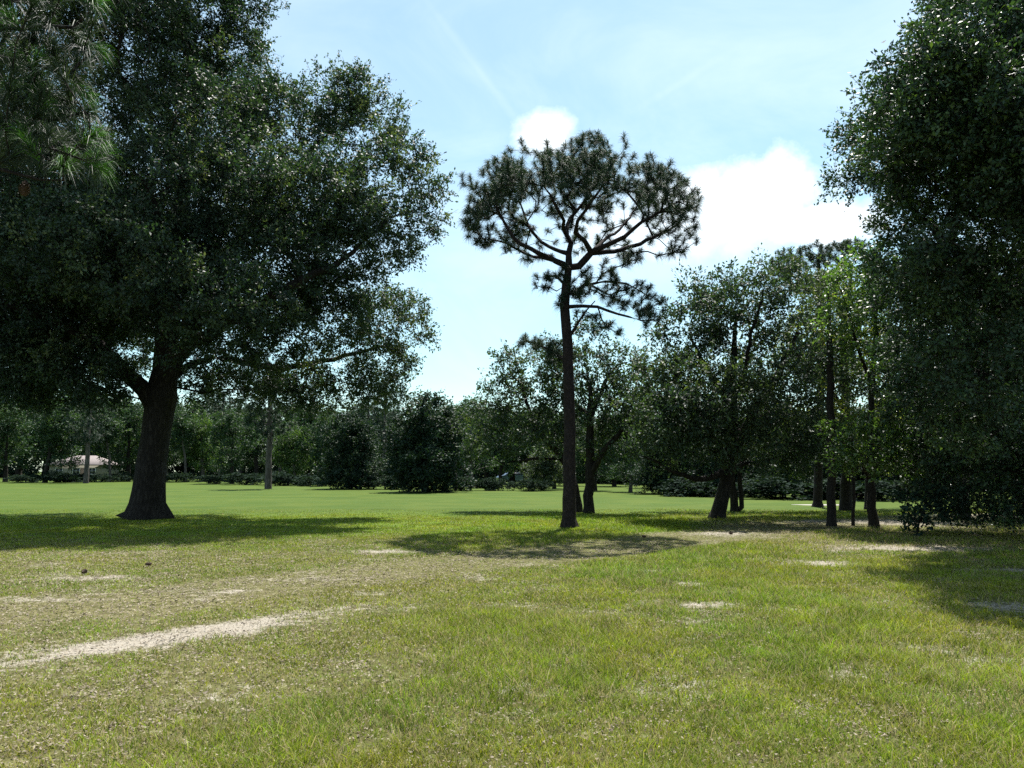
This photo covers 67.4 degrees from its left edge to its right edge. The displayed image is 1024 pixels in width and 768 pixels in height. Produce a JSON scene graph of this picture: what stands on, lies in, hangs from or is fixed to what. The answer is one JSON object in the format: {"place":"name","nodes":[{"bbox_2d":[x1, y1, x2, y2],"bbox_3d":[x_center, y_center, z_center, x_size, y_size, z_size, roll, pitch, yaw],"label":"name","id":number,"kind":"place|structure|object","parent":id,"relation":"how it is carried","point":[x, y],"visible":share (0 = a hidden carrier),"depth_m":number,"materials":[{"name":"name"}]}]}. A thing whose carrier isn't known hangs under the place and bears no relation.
{"place":"outdoors","nodes":[
{"label":"outdoors","id":0,"kind":"place"},
{"bbox_2d":[6,0,1016,471],"label":"sky","id":1,"kind":"structure","parent":0,"point":[740,94],"materials":[{"name":"blue"}]},
{"bbox_2d":[0,472,1023,767],"bbox_3d":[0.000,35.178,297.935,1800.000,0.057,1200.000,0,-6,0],"label":"ground","id":2,"kind":"structure","parent":0,"point":[186,498],"depth_m":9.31,"materials":[{"name":"green plant"}]},
{"bbox_2d":[0,403,17,469],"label":"oak tree","id":3,"kind":"object","parent":2,"relation":"on","point":[2,420],"visible":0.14,"depth_m":114.00,"materials":[{"name":"green plant"}]},
{"bbox_2d":[0,407,40,481],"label":"oak tree","id":4,"kind":"object","parent":2,"relation":"on","point":[10,428],"visible":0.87,"depth_m":110.91,"materials":[{"name":"green plant"}]},
{"bbox_2d":[3,474,41,482],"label":"shrub","id":5,"kind":"object","parent":2,"relation":"on","point":[21,478],"visible":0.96,"depth_m":105.55,"materials":[{"name":"green plant"}]},
{"bbox_2d":[0,403,59,477],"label":"oak tree","id":6,"kind":"object","parent":2,"relation":"on","point":[19,462],"visible":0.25,"depth_m":151.49,"materials":[{"name":"green plant"}]},
{"bbox_2d":[16,400,92,482],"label":"oak tree","id":7,"kind":"object","parent":2,"relation":"on","point":[55,438],"visible":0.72,"depth_m":105.14,"materials":[{"name":"green plant"}]},
{"bbox_2d":[30,469,81,482],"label":"shrub","id":8,"kind":"object","parent":2,"relation":"on","point":[55,476],"visible":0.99,"depth_m":102.91,"materials":[{"name":"green plant"}]},
{"bbox_2d":[0,0,127,203],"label":"pine tree","id":9,"kind":"object","parent":2,"relation":"on","point":[42,138],"visible":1,"depth_m":7.33,"materials":[{"name":"green plant"}]},
{"bbox_2d":[28,398,105,457],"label":"oak tree","id":10,"kind":"object","parent":2,"relation":"on","point":[81,432],"visible":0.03,"depth_m":153.44,"materials":[{"name":"green plant"}]},
{"bbox_2d":[44,456,118,479],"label":"house","id":11,"kind":"structure","parent":2,"relation":"on","point":[95,465],"depth_m":134.53,"materials":[{"name":"paint"}]},
{"bbox_2d":[72,468,79,473],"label":"window","id":12,"kind":"structure","parent":11,"relation":"in","point":[77,470],"depth_m":134.11,"materials":[{"name":"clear glass"}]},
{"bbox_2d":[89,468,95,473],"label":"window","id":13,"kind":"structure","parent":11,"relation":"in","point":[91,470],"depth_m":134.47,"materials":[{"name":"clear glass"}]},
{"bbox_2d":[61,392,115,482],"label":"pine tree","id":14,"kind":"object","parent":2,"relation":"on","point":[88,430],"visible":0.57,"depth_m":99.93,"materials":[{"name":"green plant"}]},
{"bbox_2d":[76,472,119,482],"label":"shrub","id":15,"kind":"object","parent":2,"relation":"on","point":[92,478],"visible":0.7,"depth_m":106.72,"materials":[{"name":"green plant"}]},
{"bbox_2d":[76,407,131,481],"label":"oak tree","id":16,"kind":"object","parent":2,"relation":"on","point":[116,425],"visible":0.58,"depth_m":110.84,"materials":[{"name":"green plant"}]},
{"bbox_2d":[81,393,140,461],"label":"oak tree","id":17,"kind":"object","parent":2,"relation":"on","point":[95,453],"visible":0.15,"depth_m":152.38,"materials":[{"name":"green plant"}]},
{"bbox_2d":[99,471,133,481],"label":"shrub","id":18,"kind":"object","parent":2,"relation":"on","point":[127,476],"visible":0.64,"depth_m":112.20,"materials":[{"name":"green plant"}]},
{"bbox_2d":[97,399,143,479],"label":"oak tree","id":19,"kind":"object","parent":2,"relation":"on","point":[133,421],"visible":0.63,"depth_m":116.89,"materials":[{"name":"green plant"}]},
{"bbox_2d":[103,402,143,469],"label":"oak tree","id":20,"kind":"object","parent":2,"relation":"on","point":[121,447],"depth_m":176.40,"materials":[{"name":"green plant"}]},
{"bbox_2d":[118,401,185,469],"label":"oak tree","id":21,"kind":"object","parent":2,"relation":"on","point":[132,462],"visible":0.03,"depth_m":151.13,"materials":[{"name":"green plant"}]},
{"bbox_2d":[136,397,196,475],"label":"oak tree","id":22,"kind":"object","parent":2,"relation":"on","point":[170,460],"visible":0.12,"depth_m":117.51,"materials":[{"name":"green plant"}]},
{"bbox_2d":[166,472,200,481],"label":"shrub","id":23,"kind":"object","parent":2,"relation":"on","point":[183,476],"visible":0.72,"depth_m":106.04,"materials":[{"name":"green plant"}]},
{"bbox_2d":[169,404,205,479],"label":"oak tree","id":24,"kind":"object","parent":2,"relation":"on","point":[181,426],"visible":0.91,"depth_m":111.09,"materials":[{"name":"green plant"}]},
{"bbox_2d":[173,404,226,478],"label":"oak tree","id":25,"kind":"object","parent":2,"relation":"on","point":[200,441],"visible":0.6,"depth_m":114.27,"materials":[{"name":"green plant"}]},
{"bbox_2d":[172,395,228,472],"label":"oak tree","id":26,"kind":"object","parent":2,"relation":"on","point":[192,407],"visible":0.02,"depth_m":166.25,"materials":[{"name":"green plant"}]},
{"bbox_2d":[194,474,229,483],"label":"shrub","id":27,"kind":"object","parent":2,"relation":"on","point":[211,479],"visible":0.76,"depth_m":94.84,"materials":[{"name":"green plant"}]},
{"bbox_2d":[200,388,247,475],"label":"pine tree","id":28,"kind":"object","parent":2,"relation":"on","point":[224,405],"visible":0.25,"depth_m":133.75,"materials":[{"name":"green plant"}]},
{"bbox_2d":[0,0,458,520],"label":"oak tree","id":29,"kind":"object","parent":2,"relation":"on","point":[88,285],"visible":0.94,"depth_m":24.86,"materials":[{"name":"green plant"}]},
{"bbox_2d":[206,407,264,483],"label":"oak tree","id":30,"kind":"object","parent":2,"relation":"on","point":[223,425],"visible":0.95,"depth_m":94.94,"materials":[{"name":"green plant"}]},
{"bbox_2d":[204,405,272,473],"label":"oak tree","id":31,"kind":"object","parent":2,"relation":"on","point":[240,471],"visible":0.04,"depth_m":152.99,"materials":[{"name":"green plant"}]},
{"bbox_2d":[218,471,264,484],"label":"shrub","id":32,"kind":"object","parent":2,"relation":"on","point":[237,478],"visible":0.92,"depth_m":87.12,"materials":[{"name":"green plant"}]},
{"bbox_2d":[226,402,278,474],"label":"oak tree","id":33,"kind":"object","parent":2,"relation":"on","point":[254,454],"visible":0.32,"depth_m":133.56,"materials":[{"name":"green plant"}]},
{"bbox_2d":[240,360,299,488],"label":"pine tree","id":34,"kind":"object","parent":2,"relation":"on","point":[269,433],"visible":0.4,"depth_m":68.89,"materials":[{"name":"green plant"}]},
{"bbox_2d":[258,404,299,473],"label":"oak tree","id":35,"kind":"object","parent":2,"relation":"on","point":[264,440],"visible":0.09,"depth_m":124.27,"materials":[{"name":"green plant"}]},
{"bbox_2d":[257,470,313,485],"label":"shrub","id":36,"kind":"object","parent":2,"relation":"on","point":[280,478],"visible":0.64,"depth_m":82.36,"materials":[{"name":"green plant"}]},
{"bbox_2d":[266,418,317,475],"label":"oak tree","id":37,"kind":"object","parent":2,"relation":"on","point":[290,450],"visible":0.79,"depth_m":94.40,"materials":[{"name":"green plant"}]},
{"bbox_2d":[272,400,338,476],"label":"oak tree","id":38,"kind":"object","parent":2,"relation":"on","point":[303,424],"visible":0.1,"depth_m":139.47,"materials":[{"name":"green plant"}]},
{"bbox_2d":[292,412,342,474],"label":"oak tree","id":39,"kind":"object","parent":2,"relation":"on","point":[305,444],"visible":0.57,"depth_m":92.94,"materials":[{"name":"green plant"}]},
{"bbox_2d":[293,473,341,486],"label":"shrub","id":40,"kind":"object","parent":2,"relation":"on","point":[308,481],"visible":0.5,"depth_m":79.31,"materials":[{"name":"green plant"}]},
{"bbox_2d":[314,410,356,467],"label":"oak tree","id":41,"kind":"object","parent":2,"relation":"on","point":[324,422],"visible":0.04,"depth_m":116.88,"materials":[{"name":"green plant"}]},
{"bbox_2d":[310,408,385,489],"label":"cedar tree","id":42,"kind":"object","parent":2,"relation":"on","point":[353,444],"visible":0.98,"depth_m":67.73,"materials":[{"name":"green plant"}]},
{"bbox_2d":[346,401,381,457],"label":"oak tree","id":43,"kind":"object","parent":2,"relation":"on","point":[364,417],"visible":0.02,"depth_m":125.11,"materials":[{"name":"green plant"}]},
{"bbox_2d":[344,399,392,467],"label":"pine tree","id":44,"kind":"object","parent":2,"relation":"on","point":[361,402],"visible":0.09,"depth_m":111.39,"materials":[{"name":"green plant"}]},
{"bbox_2d":[366,381,401,476],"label":"pine tree","id":45,"kind":"object","parent":2,"relation":"on","point":[382,425],"visible":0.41,"depth_m":82.06,"materials":[{"name":"green plant"}]},
{"bbox_2d":[358,474,410,489],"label":"shrub","id":46,"kind":"object","parent":2,"relation":"on","point":[383,481],"visible":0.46,"depth_m":66.54,"materials":[{"name":"green plant"}]},
{"bbox_2d":[378,418,408,466],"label":"oak tree","id":47,"kind":"object","parent":2,"relation":"on","point":[388,443],"visible":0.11,"depth_m":105.18,"materials":[{"name":"green plant"}]},
{"bbox_2d":[376,389,476,492],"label":"cedar tree","id":48,"kind":"object","parent":2,"relation":"on","point":[424,461],"visible":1,"depth_m":57.97,"materials":[{"name":"green plant"}]},
{"bbox_2d":[441,401,474,490],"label":"oak tree","id":49,"kind":"object","parent":2,"relation":"on","point":[458,408],"visible":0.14,"depth_m":61.71,"materials":[{"name":"green plant"}]},
{"bbox_2d":[441,400,487,476],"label":"oak tree","id":50,"kind":"object","parent":2,"relation":"on","point":[465,471],"depth_m":98.04,"materials":[{"name":"green plant"}]},
{"bbox_2d":[440,394,501,487],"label":"oak tree","id":51,"kind":"object","parent":2,"relation":"on","point":[471,462],"visible":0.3,"depth_m":73.82,"materials":[{"name":"green plant"}]},
{"bbox_2d":[447,475,499,490],"bbox_3d":[-3.149,8.181,63.217,4.615,1.364,4.492,-1,-7,13],"label":"shrub","id":52,"kind":"object","parent":2,"relation":"on","point":[475,485],"visible":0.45,"depth_m":62.74,"materials":[{"name":"green plant"}]},
{"bbox_2d":[467,414,516,480],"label":"oak tree","id":53,"kind":"object","parent":2,"relation":"on","point":[486,476],"visible":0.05,"depth_m":88.72,"materials":[{"name":"green plant"}]},
{"bbox_2d":[477,476,519,490],"bbox_3d":[-1.243,8.251,63.129,3.404,1.364,3.272,-4,-7,29],"label":"shrub","id":54,"kind":"object","parent":2,"relation":"on","point":[497,486],"visible":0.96,"depth_m":62.62,"materials":[{"name":"green plant"}]},
{"bbox_2d":[479,403,523,481],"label":"oak tree","id":55,"kind":"object","parent":2,"relation":"on","point":[508,469],"visible":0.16,"depth_m":80.78,"materials":[{"name":"green plant"}]},
{"bbox_2d":[0,399,1022,491],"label":"woodland","id":56,"kind":"object","parent":2,"relation":"on","point":[179,467],"visible":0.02,"depth_m":152.02,"materials":[{"name":"green plant"}]},
{"bbox_2d":[496,472,528,482],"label":"parked car","id":57,"kind":"object","parent":2,"relation":"on","point":[518,477],"visible":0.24,"depth_m":98.96,"materials":[{"name":"grey metal"}]},
{"bbox_2d":[451,330,586,511],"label":"oak tree","id":58,"kind":"object","parent":2,"relation":"on","point":[538,431],"visible":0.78,"depth_m":31.64,"materials":[{"name":"green plant"}]},
{"bbox_2d":[504,414,539,482],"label":"oak tree","id":59,"kind":"object","parent":2,"relation":"on","point":[512,478],"visible":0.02,"depth_m":94.59,"materials":[{"name":"green plant"}]},
{"bbox_2d":[516,410,547,479],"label":"oak tree","id":60,"kind":"object","parent":2,"relation":"on","point":[525,456],"visible":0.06,"depth_m":90.80,"materials":[{"name":"green plant"}]},
{"bbox_2d":[516,478,554,491],"bbox_3d":[1.921,8.065,61.315,3.209,1.138,3.123,1,-7,-13],"label":"shrub","id":61,"kind":"object","parent":2,"relation":"on","point":[530,484],"visible":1,"depth_m":61.08,"materials":[{"name":"green plant"}]},
{"bbox_2d":[520,448,562,489],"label":"oak tree","id":62,"kind":"object","parent":2,"relation":"on","point":[548,469],"visible":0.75,"depth_m":63.78,"materials":[{"name":"green plant"}]},
{"bbox_2d":[526,415,575,488],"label":"oak tree","id":63,"kind":"object","parent":2,"relation":"on","point":[536,448],"visible":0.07,"depth_m":69.70,"materials":[{"name":"green plant"}]},
{"bbox_2d":[456,128,706,528],"bbox_3d":[2.106,-1.884,22.582,7.730,12.182,6.709,0,-6,0],"label":"pine tree","id":64,"kind":"object","parent":2,"relation":"on","point":[508,181],"visible":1,"depth_m":22.39,"materials":[{"name":"green plant"}]},
{"bbox_2d":[575,427,615,490],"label":"oak tree","id":65,"kind":"object","parent":2,"relation":"on","point":[580,467],"visible":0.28,"depth_m":62.42,"materials":[{"name":"green plant"}]},
{"bbox_2d":[531,311,668,513],"bbox_3d":[3.689,1.115,30.302,5.760,7.985,3.850,-3,-7,26],"label":"oak tree","id":66,"kind":"object","parent":2,"relation":"on","point":[614,375],"visible":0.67,"depth_m":30.13,"materials":[{"name":"green plant"}]},
{"bbox_2d":[583,422,633,485],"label":"oak tree","id":67,"kind":"object","parent":2,"relation":"on","point":[614,479],"visible":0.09,"depth_m":79.34,"materials":[{"name":"green plant"}]},
{"bbox_2d":[607,435,642,491],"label":"oak tree","id":68,"kind":"object","parent":2,"relation":"on","point":[623,469],"visible":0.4,"depth_m":58.42,"materials":[{"name":"green plant"}]},
{"bbox_2d":[624,443,691,493],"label":"cedar tree","id":69,"kind":"object","parent":2,"relation":"on","point":[654,483],"visible":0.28,"depth_m":53.85,"materials":[{"name":"green plant"}]},
{"bbox_2d":[665,441,707,475],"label":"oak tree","id":70,"kind":"object","parent":2,"relation":"on","point":[687,464],"visible":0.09,"depth_m":52.72,"materials":[{"name":"green plant"}]},
{"bbox_2d":[653,474,766,496],"bbox_3d":[12.581,6.595,49.297,6.659,1.632,6.926,2,-7,-14],"label":"shrub","id":71,"kind":"object","parent":2,"relation":"on","point":[671,487],"visible":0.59,"depth_m":48.47,"materials":[{"name":"green plant"}]},
{"bbox_2d":[683,441,764,495],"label":"cedar tree","id":72,"kind":"object","parent":2,"relation":"on","point":[701,471],"visible":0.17,"depth_m":50.08,"materials":[{"name":"green plant"}]},
{"bbox_2d":[604,242,861,518],"bbox_3d":[8.054,-0.026,26.311,9.511,9.479,7.146,0,-6,0],"label":"oak tree","id":73,"kind":"object","parent":2,"relation":"on","point":[733,393],"visible":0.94,"depth_m":25.58,"materials":[{"name":"green plant"}]},
{"bbox_2d":[638,374,839,511],"bbox_3d":[9.613,2.392,31.678,9.336,5.904,4.421,0,-6,0],"label":"oak tree","id":74,"kind":"object","parent":2,"relation":"on","point":[734,506],"visible":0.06,"depth_m":30.68,"materials":[{"name":"green plant"}]},
{"bbox_2d":[757,428,810,496],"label":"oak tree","id":75,"kind":"object","parent":2,"relation":"on","point":[784,478],"visible":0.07,"depth_m":47.34,"materials":[{"name":"green plant"}]},
{"bbox_2d":[736,474,858,500],"bbox_3d":[16.551,6.176,45.730,7.965,1.679,7.657,-1,-6,7],"label":"shrub","id":76,"kind":"object","parent":2,"relation":"on","point":[782,488],"visible":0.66,"depth_m":44.07,"materials":[{"name":"green plant"}]},
{"bbox_2d":[790,421,836,484],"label":"oak tree","id":77,"kind":"object","parent":2,"relation":"on","point":[806,475],"visible":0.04,"depth_m":51.18,"materials":[{"name":"green plant"}]},
{"bbox_2d":[763,238,868,506],"bbox_3d":[14.341,-0.843,35.835,6.315,13.090,2.630,3,-7,-28],"label":"pine tree","id":78,"kind":"object","parent":2,"relation":"on","point":[818,479],"visible":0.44,"depth_m":35.72,"materials":[{"name":"green plant"}]},
{"bbox_2d":[772,253,871,526],"bbox_3d":[9.748,0.124,23.261,3.326,8.388,3.098,0,-6,0],"label":"pine tree","id":79,"kind":"object","parent":2,"relation":"on","point":[830,364],"visible":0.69,"depth_m":23.34,"materials":[{"name":"green plant"}]},
{"bbox_2d":[803,443,888,498],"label":"cedar tree","id":80,"kind":"object","parent":2,"relation":"on","point":[857,477],"visible":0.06,"depth_m":45.94,"materials":[{"name":"green plant"}]},
{"bbox_2d":[768,262,934,510],"bbox_3d":[13.953,0.103,30.763,9.282,10.111,5.156,5,-8,-39],"label":"sweetgum tree","id":81,"kind":"object","parent":2,"relation":"on","point":[845,502],"visible":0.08,"depth_m":30.43,"materials":[{"name":"green plant"}]},
{"bbox_2d":[794,477,918,501],"bbox_3d":[20.028,6.031,44.177,7.405,1.382,7.208,4,-8,-33],"label":"shrub","id":82,"kind":"object","parent":2,"relation":"on","point":[880,491],"visible":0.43,"depth_m":42.02,"materials":[{"name":"green plant"}]},
{"bbox_2d":[835,425,885,525],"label":"sapling","id":83,"kind":"object","parent":2,"relation":"on","point":[853,503],"visible":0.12,"depth_m":23.23,"materials":[{"name":"green plant"}]},
{"bbox_2d":[807,236,929,527],"bbox_3d":[10.574,-0.028,21.866,4.376,8.357,2.902,5,-8,-36],"label":"bright tree","id":84,"kind":"object","parent":2,"relation":"on","point":[888,453],"visible":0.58,"depth_m":21.56,"materials":[{"name":"green plant"}]},
{"bbox_2d":[855,420,883,495],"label":"oak tree","id":85,"kind":"object","parent":2,"relation":"on","point":[876,470],"visible":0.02,"depth_m":45.75,"materials":[{"name":"green plant"}]},
{"bbox_2d":[838,387,909,509],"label":"oak tree","id":86,"kind":"object","parent":2,"relation":"on","point":[865,494],"visible":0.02,"depth_m":32.77,"materials":[{"name":"green plant"}]},
{"bbox_2d":[879,461,952,499],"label":"cedar tree","id":87,"kind":"object","parent":2,"relation":"on","point":[895,477],"visible":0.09,"depth_m":43.88,"materials":[{"name":"green plant"}]},
{"bbox_2d":[813,0,1023,533],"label":"laurel oak","id":88,"kind":"object","parent":2,"relation":"on","point":[950,94],"visible":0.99,"depth_m":14.19,"materials":[{"name":"green plant"}]},
{"bbox_2d":[890,475,969,535],"bbox_3d":[10.760,3.185,19.755,2.217,1.698,1.278,1,-7,-12],"label":"shrub","id":89,"kind":"object","parent":2,"relation":"on","point":[936,504],"visible":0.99,"depth_m":19.50,"materials":[{"name":"green plant"}]},
{"bbox_2d":[858,299,1023,518],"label":"oak tree","id":90,"kind":"object","parent":2,"relation":"on","point":[878,410],"visible":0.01,"depth_m":27.13,"materials":[{"name":"green plant"}]},
{"bbox_2d":[939,459,1003,490],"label":"oak tree","id":91,"kind":"object","parent":2,"relation":"on","point":[978,477],"visible":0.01,"depth_m":42.37,"materials":[{"name":"green plant"}]}
]}

